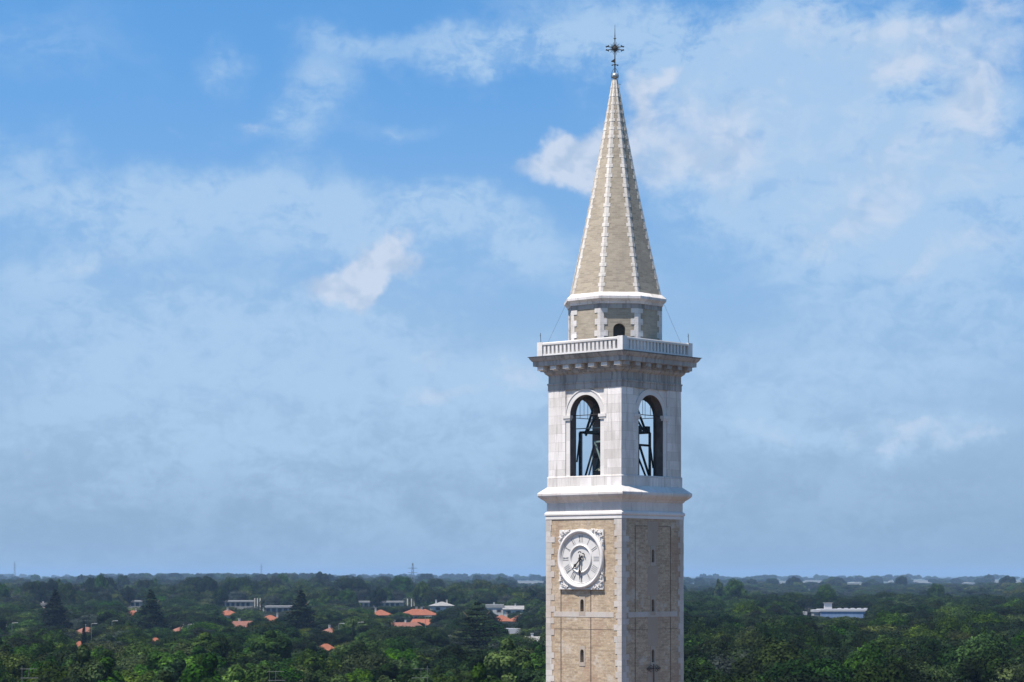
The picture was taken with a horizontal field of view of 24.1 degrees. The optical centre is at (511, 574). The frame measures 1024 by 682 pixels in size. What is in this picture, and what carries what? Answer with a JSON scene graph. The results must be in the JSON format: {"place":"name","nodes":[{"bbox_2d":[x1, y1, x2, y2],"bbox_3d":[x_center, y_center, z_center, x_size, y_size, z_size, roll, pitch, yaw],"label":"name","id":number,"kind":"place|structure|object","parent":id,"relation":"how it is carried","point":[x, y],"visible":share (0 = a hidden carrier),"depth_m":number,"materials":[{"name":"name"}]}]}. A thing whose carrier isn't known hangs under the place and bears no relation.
{"place":"outdoors","nodes":[
{"label":"outdoors","id":0,"kind":"place"},
{"bbox_2d":[222,608,234,617],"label":"house","id":1,"kind":"structure","parent":0,"point":[227,613],"depth_m":1070.12,"materials":[{"name":"orange tile"}]},
{"bbox_2d":[232,619,250,627],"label":"house","id":2,"kind":"structure","parent":0,"point":[240,622],"depth_m":903.01,"materials":[{"name":"orange tile"}]},
{"bbox_2d":[264,613,277,620],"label":"house","id":3,"kind":"structure","parent":0,"point":[271,617],"depth_m":989.43,"materials":[{"name":"orange tile"}]},
{"bbox_2d":[321,644,334,650],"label":"house","id":4,"kind":"structure","parent":0,"point":[327,646],"depth_m":635.80,"materials":[{"name":"orange tile"}]},
{"bbox_2d":[374,608,389,616],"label":"house","id":5,"kind":"structure","parent":0,"point":[381,613],"depth_m":1070.13,"materials":[{"name":"orange tile"}]},
{"bbox_2d":[403,607,435,618],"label":"house","id":6,"kind":"structure","parent":0,"point":[417,612],"depth_m":1062.90,"materials":[{"name":"orange tile"}]},
{"bbox_2d":[411,619,430,625],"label":"house","id":7,"kind":"structure","parent":0,"point":[422,621],"depth_m":945.18,"materials":[{"name":"orange tile"}]},
{"bbox_2d":[429,600,454,611],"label":"apartment house","id":8,"kind":"structure","parent":0,"point":[438,606],"depth_m":1101.57,"materials":[{"name":"white paint"}]},
{"bbox_2d":[485,602,503,614],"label":"apartment house","id":9,"kind":"structure","parent":0,"point":[496,608],"depth_m":1115.45,"materials":[{"name":"white paint"}]},
{"bbox_2d":[497,613,509,623],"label":"house","id":10,"kind":"structure","parent":0,"point":[504,619],"depth_m":965.14,"materials":[{"name":"orange tile"}]},
{"bbox_2d":[0,0,1023,575],"label":"sky","id":11,"kind":"structure","parent":0,"point":[280,280],"materials":[{"name":"blue"}]},
{"bbox_2d":[502,604,523,615],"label":"apartment house","id":12,"kind":"structure","parent":0,"point":[509,609],"depth_m":1113.92,"materials":[{"name":"white paint"}]},
{"bbox_2d":[506,628,520,633],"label":"house","id":13,"kind":"structure","parent":0,"point":[512,630],"depth_m":779.47,"materials":[{"name":"white paint"}]},
{"bbox_2d":[517,581,543,583],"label":"warehouse","id":14,"kind":"structure","parent":0,"point":[532,582],"depth_m":6459.75,"materials":[{"name":"beige paint"}]},
{"bbox_2d":[40,576,1023,610],"bbox_3d":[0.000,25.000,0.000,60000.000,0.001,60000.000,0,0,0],"label":"ground","id":15,"kind":"structure","parent":0,"point":[952,577],"depth_m":27699.77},
{"bbox_2d":[0,658,8,681],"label":"broadleaf tree","id":16,"kind":"object","parent":15,"relation":"on","point":[1,676],"visible":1,"depth_m":319.46,"materials":[{"name":"green plant"}]},
{"bbox_2d":[1,669,16,681],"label":"broadleaf tree","id":17,"kind":"object","parent":15,"relation":"on","point":[10,678],"visible":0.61,"depth_m":323.93,"materials":[{"name":"green plant"}]},
{"bbox_2d":[28,675,58,681],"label":"broadleaf tree","id":18,"kind":"object","parent":15,"relation":"on","point":[43,679],"visible":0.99,"depth_m":252.24,"materials":[{"name":"green plant"}]},
{"bbox_2d":[20,660,67,681],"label":"broadleaf tree","id":19,"kind":"object","parent":15,"relation":"on","point":[56,672],"visible":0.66,"depth_m":273.09,"materials":[{"name":"green plant"}]},
{"bbox_2d":[23,656,66,679],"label":"broadleaf tree","id":20,"kind":"object","parent":15,"relation":"on","point":[34,666],"visible":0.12,"depth_m":328.73,"materials":[{"name":"green plant"}]},
{"bbox_2d":[39,589,74,629],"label":"conifer","id":21,"kind":"object","parent":15,"relation":"on","point":[55,612],"visible":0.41,"depth_m":816.34,"materials":[{"name":"green plant"}]},
{"bbox_2d":[65,658,75,670],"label":"broadleaf tree","id":22,"kind":"object","parent":15,"relation":"on","point":[69,661],"visible":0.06,"depth_m":313.41,"materials":[{"name":"green plant"}]},
{"bbox_2d":[59,675,83,681],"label":"broadleaf tree","id":23,"kind":"object","parent":15,"relation":"on","point":[73,679],"visible":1,"depth_m":213.51,"materials":[{"name":"green plant"}]},
{"bbox_2d":[76,624,90,633],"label":"house","id":24,"kind":"structure","parent":15,"relation":"on","point":[86,629],"depth_m":818.53,"materials":[{"name":"orange tile"}]},
{"bbox_2d":[81,620,86,644],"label":"conifer","id":25,"kind":"object","parent":15,"relation":"on","point":[83,637],"visible":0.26,"depth_m":644.51,"materials":[{"name":"green plant"}]},
{"bbox_2d":[67,644,107,681],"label":"broadleaf tree","id":26,"kind":"object","parent":15,"relation":"on","point":[87,668],"visible":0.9,"depth_m":266.10,"materials":[{"name":"green plant"}]},
{"bbox_2d":[63,660,116,671],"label":"broadleaf tree","id":27,"kind":"object","parent":15,"relation":"on","point":[70,667],"visible":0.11,"depth_m":282.75,"materials":[{"name":"green plant"}]},
{"bbox_2d":[80,576,117,590],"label":"skyline tree","id":28,"kind":"object","parent":15,"relation":"on","point":[89,582],"visible":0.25,"depth_m":1497.95,"materials":[{"name":"green plant"}]},
{"bbox_2d":[99,656,124,681],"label":"broadleaf tree","id":29,"kind":"object","parent":15,"relation":"on","point":[107,663],"visible":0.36,"depth_m":271.30,"materials":[{"name":"green plant"}]},
{"bbox_2d":[120,586,134,605],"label":"skyline tree","id":30,"kind":"object","parent":15,"relation":"on","point":[127,592],"visible":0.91,"depth_m":1297.66,"materials":[{"name":"green plant"}]},
{"bbox_2d":[128,600,142,607],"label":"long hall","id":31,"kind":"structure","parent":15,"relation":"on","point":[136,603],"depth_m":1425.37,"materials":[{"name":"concrete"}]},
{"bbox_2d":[124,655,146,671],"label":"broadleaf tree","id":32,"kind":"object","parent":15,"relation":"on","point":[143,660],"visible":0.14,"depth_m":334.41,"materials":[{"name":"green plant"}]},
{"bbox_2d":[121,670,155,681],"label":"broadleaf tree","id":33,"kind":"object","parent":15,"relation":"on","point":[131,676],"visible":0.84,"depth_m":309.87,"materials":[{"name":"green plant"}]},
{"bbox_2d":[133,664,147,675],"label":"broadleaf tree","id":34,"kind":"object","parent":15,"relation":"on","point":[140,669],"visible":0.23,"depth_m":326.31,"materials":[{"name":"green plant"}]},
{"bbox_2d":[134,589,171,630],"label":"conifer","id":35,"kind":"object","parent":15,"relation":"on","point":[150,617],"visible":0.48,"depth_m":816.19,"materials":[{"name":"green plant"}]},
{"bbox_2d":[156,670,173,681],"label":"broadleaf tree","id":36,"kind":"object","parent":15,"relation":"on","point":[165,676],"visible":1,"depth_m":260.35,"materials":[{"name":"green plant"}]},
{"bbox_2d":[154,658,186,681],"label":"broadleaf tree","id":37,"kind":"object","parent":15,"relation":"on","point":[178,667],"visible":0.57,"depth_m":297.78,"materials":[{"name":"green plant"}]},
{"bbox_2d":[145,650,198,676],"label":"broadleaf tree","id":38,"kind":"object","parent":15,"relation":"on","point":[158,660],"visible":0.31,"depth_m":318.97,"materials":[{"name":"green plant"}]},
{"bbox_2d":[179,653,205,681],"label":"broadleaf tree","id":39,"kind":"object","parent":15,"relation":"on","point":[200,659],"visible":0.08,"depth_m":267.04,"materials":[{"name":"green plant"}]},
{"bbox_2d":[183,576,218,591],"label":"skyline tree","id":40,"kind":"object","parent":15,"relation":"on","point":[194,581],"visible":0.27,"depth_m":1493.99,"materials":[{"name":"green plant"}]},
{"bbox_2d":[181,653,223,681],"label":"broadleaf tree","id":41,"kind":"object","parent":15,"relation":"on","point":[198,673],"visible":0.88,"depth_m":257.51,"materials":[{"name":"green plant"}]},
{"bbox_2d":[212,586,228,605],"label":"skyline tree","id":42,"kind":"object","parent":15,"relation":"on","point":[220,596],"visible":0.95,"depth_m":1298.31,"materials":[{"name":"green plant"}]},
{"bbox_2d":[216,667,227,674],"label":"broadleaf tree","id":43,"kind":"object","parent":15,"relation":"on","point":[222,670],"visible":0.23,"depth_m":326.06,"materials":[{"name":"green plant"}]},
{"bbox_2d":[200,677,251,681],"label":"broadleaf tree","id":44,"kind":"object","parent":15,"relation":"on","point":[244,679],"visible":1,"depth_m":238.18,"materials":[{"name":"green plant"}]},
{"bbox_2d":[223,598,263,610],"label":"long hall","id":45,"kind":"structure","parent":15,"relation":"on","point":[240,604],"depth_m":1425.33,"materials":[{"name":"concrete"}]},
{"bbox_2d":[235,575,254,590],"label":"skyline tree","id":46,"kind":"object","parent":15,"relation":"on","point":[239,582],"visible":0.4,"depth_m":1496.89,"materials":[{"name":"green plant"}]},
{"bbox_2d":[222,664,274,681],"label":"broadleaf tree","id":47,"kind":"object","parent":15,"relation":"on","point":[235,673],"visible":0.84,"depth_m":289.15,"materials":[{"name":"green plant"}]},
{"bbox_2d":[217,667,292,681],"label":"broadleaf tree","id":48,"kind":"object","parent":15,"relation":"on","point":[281,679],"visible":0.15,"depth_m":327.38,"materials":[{"name":"green plant"}]},
{"bbox_2d":[252,678,270,681],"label":"broadleaf tree","id":49,"kind":"object","parent":15,"relation":"on","point":[263,680],"visible":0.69,"depth_m":249.59,"materials":[{"name":"green plant"}]},
{"bbox_2d":[265,606,291,612],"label":"long hall","id":50,"kind":"structure","parent":15,"relation":"on","point":[271,609],"depth_m":1220.09,"materials":[{"name":"concrete"}]},
{"bbox_2d":[272,663,304,681],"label":"broadleaf tree","id":51,"kind":"object","parent":15,"relation":"on","point":[290,673],"visible":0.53,"depth_m":332.85,"materials":[{"name":"green plant"}]},
{"bbox_2d":[283,590,322,631],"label":"conifer","id":52,"kind":"object","parent":15,"relation":"on","point":[300,617],"visible":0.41,"depth_m":780.67,"materials":[{"name":"green plant"}]},
{"bbox_2d":[303,670,348,681],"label":"broadleaf tree","id":53,"kind":"object","parent":15,"relation":"on","point":[316,676],"visible":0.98,"depth_m":304.68,"materials":[{"name":"green plant"}]},
{"bbox_2d":[332,578,370,594],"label":"skyline tree","id":54,"kind":"object","parent":15,"relation":"on","point":[351,584],"visible":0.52,"depth_m":1492.62,"materials":[{"name":"green plant"}]},
{"bbox_2d":[350,620,355,642],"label":"conifer","id":55,"kind":"object","parent":15,"relation":"on","point":[352,636],"visible":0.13,"depth_m":635.06,"materials":[{"name":"green plant"}]},
{"bbox_2d":[344,668,372,681],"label":"broadleaf tree","id":56,"kind":"object","parent":15,"relation":"on","point":[359,675],"visible":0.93,"depth_m":311.40,"materials":[{"name":"green plant"}]},
{"bbox_2d":[328,649,397,677],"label":"broadleaf tree","id":57,"kind":"object","parent":15,"relation":"on","point":[373,662],"visible":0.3,"depth_m":327.62,"materials":[{"name":"green plant"}]},
{"bbox_2d":[369,587,386,606],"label":"skyline tree","id":58,"kind":"object","parent":15,"relation":"on","point":[377,596],"visible":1,"depth_m":1298.56,"materials":[{"name":"green plant"}]},
{"bbox_2d":[378,675,390,681],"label":"broadleaf tree","id":59,"kind":"object","parent":15,"relation":"on","point":[381,677],"visible":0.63,"depth_m":303.74,"materials":[{"name":"green plant"}]},
{"bbox_2d":[358,599,414,607],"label":"long hall","id":60,"kind":"structure","parent":15,"relation":"on","point":[388,603],"depth_m":1389.56,"materials":[{"name":"concrete"}]},
{"bbox_2d":[367,662,412,681],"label":"broadleaf tree","id":61,"kind":"object","parent":15,"relation":"on","point":[391,671],"visible":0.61,"depth_m":320.40,"materials":[{"name":"green plant"}]},
{"bbox_2d":[391,621,408,627],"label":"house","id":62,"kind":"structure","parent":15,"relation":"on","point":[398,624],"depth_m":904.74,"materials":[{"name":"orange tile"}]},
{"bbox_2d":[387,575,414,592],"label":"skyline tree","id":63,"kind":"object","parent":15,"relation":"on","point":[398,583],"visible":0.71,"depth_m":1595.63,"materials":[{"name":"green plant"}]},
{"bbox_2d":[377,674,426,681],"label":"broadleaf tree","id":64,"kind":"object","parent":15,"relation":"on","point":[413,679],"visible":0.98,"depth_m":211.47,"materials":[{"name":"green plant"}]},
{"bbox_2d":[405,620,421,626],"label":"house","id":65,"kind":"structure","parent":15,"relation":"on","point":[414,624],"depth_m":910.03,"materials":[{"name":"orange tile"}]},
{"bbox_2d":[408,658,432,681],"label":"broadleaf tree","id":66,"kind":"object","parent":15,"relation":"on","point":[416,666],"visible":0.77,"depth_m":259.14,"materials":[{"name":"green plant"}]},
{"bbox_2d":[431,666,445,679],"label":"broadleaf tree","id":67,"kind":"object","parent":15,"relation":"on","point":[438,670],"visible":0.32,"depth_m":317.45,"materials":[{"name":"green plant"}]},
{"bbox_2d":[433,673,473,681],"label":"broadleaf tree","id":68,"kind":"object","parent":15,"relation":"on","point":[459,677],"visible":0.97,"depth_m":294.69,"materials":[{"name":"green plant"}]},
{"bbox_2d":[445,602,502,648],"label":"cedar","id":69,"kind":"object","parent":15,"relation":"on","point":[477,640],"visible":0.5,"depth_m":568.32,"materials":[{"name":"green plant"}]},
{"bbox_2d":[471,662,499,681],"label":"broadleaf tree","id":70,"kind":"object","parent":15,"relation":"on","point":[478,672],"visible":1,"depth_m":211.03,"materials":[{"name":"green plant"}]},
{"bbox_2d":[484,637,531,681],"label":"broadleaf tree","id":71,"kind":"object","parent":15,"relation":"on","point":[505,664],"visible":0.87,"depth_m":295.20,"materials":[{"name":"green plant"}]},
{"bbox_2d":[0,591,1023,681],"bbox_3d":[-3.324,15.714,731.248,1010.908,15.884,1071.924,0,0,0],"label":"woodland","id":72,"kind":"object","parent":15,"relation":"on","point":[889,624],"visible":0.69,"depth_m":564.97,"materials":[{"name":"green plant"}]},
{"bbox_2d":[0,571,1023,609],"bbox_3d":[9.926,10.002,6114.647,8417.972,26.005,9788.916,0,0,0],"label":"distant woodland","id":73,"kind":"object","parent":15,"relation":"on","point":[458,588],"visible":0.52,"depth_m":1749.03,"materials":[{"name":"green plant"}]},
{"bbox_2d":[515,660,542,681],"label":"broadleaf tree","id":74,"kind":"object","parent":15,"relation":"on","point":[527,664],"visible":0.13,"depth_m":290.95,"materials":[{"name":"green plant"}]},
{"bbox_2d":[517,668,545,681],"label":"broadleaf tree","id":75,"kind":"object","parent":15,"relation":"on","point":[528,675],"visible":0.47,"depth_m":258.57,"materials":[{"name":"green plant"}]},
{"bbox_2d":[529,653,545,669],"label":"broadleaf tree","id":76,"kind":"object","parent":15,"relation":"on","point":[539,662],"visible":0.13,"depth_m":304.60,"materials":[{"name":"green plant"}]},
{"bbox_2d":[684,661,717,678],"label":"broadleaf tree","id":77,"kind":"object","parent":15,"relation":"on","point":[698,668],"visible":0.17,"depth_m":304.50,"materials":[{"name":"green plant"}]},
{"bbox_2d":[691,657,714,670],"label":"broadleaf tree","id":78,"kind":"object","parent":15,"relation":"on","point":[702,660],"visible":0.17,"depth_m":325.19,"materials":[{"name":"green plant"}]},
{"bbox_2d":[714,578,722,595],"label":"skyline tree","id":79,"kind":"object","parent":15,"relation":"on","point":[718,588],"visible":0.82,"depth_m":1398.63,"materials":[{"name":"green plant"}]},
{"bbox_2d":[708,650,755,675],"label":"broadleaf tree","id":80,"kind":"object","parent":15,"relation":"on","point":[726,665],"visible":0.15,"depth_m":332.03,"materials":[{"name":"green plant"}]},
{"bbox_2d":[721,578,748,595],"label":"skyline tree","id":81,"kind":"object","parent":15,"relation":"on","point":[732,587],"visible":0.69,"depth_m":1297.42,"materials":[{"name":"green plant"}]},
{"bbox_2d":[728,635,807,681],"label":"broadleaf tree","id":82,"kind":"object","parent":15,"relation":"on","point":[771,652],"visible":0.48,"depth_m":288.81,"materials":[{"name":"green plant"}]},
{"bbox_2d":[786,576,800,584],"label":"skyline tree","id":83,"kind":"object","parent":15,"relation":"on","point":[791,580],"visible":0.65,"depth_m":2997.11,"materials":[{"name":"green plant"}]},
{"bbox_2d":[756,656,859,681],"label":"broadleaf tree","id":84,"kind":"object","parent":15,"relation":"on","point":[833,669],"visible":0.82,"depth_m":258.40,"materials":[{"name":"green plant"}]},
{"bbox_2d":[817,583,835,593],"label":"skyline tree","id":85,"kind":"object","parent":15,"relation":"on","point":[827,588],"visible":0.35,"depth_m":1398.94,"materials":[{"name":"green plant"}]},
{"bbox_2d":[843,640,886,675],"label":"broadleaf tree","id":86,"kind":"object","parent":15,"relation":"on","point":[867,654],"visible":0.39,"depth_m":270.33,"materials":[{"name":"green plant"}]},
{"bbox_2d":[849,656,914,681],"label":"broadleaf tree","id":87,"kind":"object","parent":15,"relation":"on","point":[893,674],"visible":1,"depth_m":236.41,"materials":[{"name":"green plant"}]},
{"bbox_2d":[878,654,908,662],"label":"broadleaf tree","id":88,"kind":"object","parent":15,"relation":"on","point":[899,658],"visible":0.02,"depth_m":302.43,"materials":[{"name":"green plant"}]},
{"bbox_2d":[895,576,907,585],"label":"skyline tree","id":89,"kind":"object","parent":15,"relation":"on","point":[902,580],"visible":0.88,"depth_m":2993.71,"materials":[{"name":"green plant"}]},
{"bbox_2d":[905,662,936,681],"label":"broadleaf tree","id":90,"kind":"object","parent":15,"relation":"on","point":[923,674],"visible":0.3,"depth_m":256.20,"materials":[{"name":"green plant"}]},
{"bbox_2d":[914,662,954,681],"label":"broadleaf tree","id":91,"kind":"object","parent":15,"relation":"on","point":[939,674],"visible":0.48,"depth_m":295.68,"materials":[{"name":"green plant"}]},
{"bbox_2d":[926,583,944,596],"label":"skyline tree","id":92,"kind":"object","parent":15,"relation":"on","point":[936,590],"visible":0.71,"depth_m":1397.22,"materials":[{"name":"green plant"}]},
{"bbox_2d":[908,637,963,667],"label":"broadleaf tree","id":93,"kind":"object","parent":15,"relation":"on","point":[942,656],"visible":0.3,"depth_m":332.85,"materials":[{"name":"green plant"}]},
{"bbox_2d":[950,676,968,681],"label":"broadleaf tree","id":94,"kind":"object","parent":15,"relation":"on","point":[961,678],"visible":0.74,"depth_m":258.09,"materials":[{"name":"green plant"}]},
{"bbox_2d":[949,647,1015,681],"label":"broadleaf tree","id":95,"kind":"object","parent":15,"relation":"on","point":[984,666],"visible":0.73,"depth_m":285.87,"materials":[{"name":"green plant"}]},
{"bbox_2d":[945,630,1023,680],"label":"broadleaf tree","id":96,"kind":"object","parent":15,"relation":"on","point":[982,644],"visible":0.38,"depth_m":309.83,"materials":[{"name":"green plant"}]},
{"bbox_2d":[989,662,1023,681],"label":"broadleaf tree","id":97,"kind":"object","parent":15,"relation":"on","point":[1006,673],"visible":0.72,"depth_m":273.82,"materials":[{"name":"green plant"}]},
{"bbox_2d":[999,575,1016,582],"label":"skyline tree","id":98,"kind":"object","parent":15,"relation":"on","point":[1013,579],"visible":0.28,"depth_m":2997.06,"materials":[{"name":"green plant"}]},
{"bbox_2d":[811,602,867,617],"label":"works building","id":99,"kind":"structure","parent":0,"point":[828,611],"depth_m":1059.15,"materials":[{"name":"white metal"}]},
{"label":"pavement","id":100,"kind":"structure","parent":0,"visible":0},
{"bbox_2d":[527,35,700,681],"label":"bell tower","id":101,"kind":"structure","parent":100,"relation":"on","point":[614,569],"depth_m":164.62,"materials":[{"name":"beige stone"}]},
{"bbox_2d":[592,453,599,471],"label":"bell","id":102,"kind":"object","parent":101,"relation":"hanging from","point":[597,468],"visible":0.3,"depth_m":166.34,"materials":[{"name":"green metal"}]},
{"bbox_2d":[684,664,713,681],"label":"broadleaf tree","id":103,"kind":"object","parent":100,"relation":"on","point":[691,676],"visible":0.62,"depth_m":251.27,"materials":[{"name":"green plant"}]},
{"bbox_2d":[708,673,772,681],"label":"broadleaf tree","id":104,"kind":"object","parent":100,"relation":"on","point":[745,678],"visible":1,"depth_m":226.91,"materials":[{"name":"green plant"}]},
{"bbox_2d":[770,672,842,681],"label":"broadleaf tree","id":105,"kind":"object","parent":100,"relation":"on","point":[799,679],"visible":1,"depth_m":220.19,"materials":[{"name":"green plant"}]},
{"bbox_2d":[884,661,926,681],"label":"broadleaf tree","id":106,"kind":"object","parent":100,"relation":"on","point":[916,679],"visible":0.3,"depth_m":240.54,"materials":[{"name":"green plant"}]},
{"bbox_2d":[1000,668,1023,681],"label":"broadleaf tree","id":107,"kind":"object","parent":100,"relation":"on","point":[1018,676],"visible":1,"depth_m":248.56,"materials":[{"name":"green plant"}]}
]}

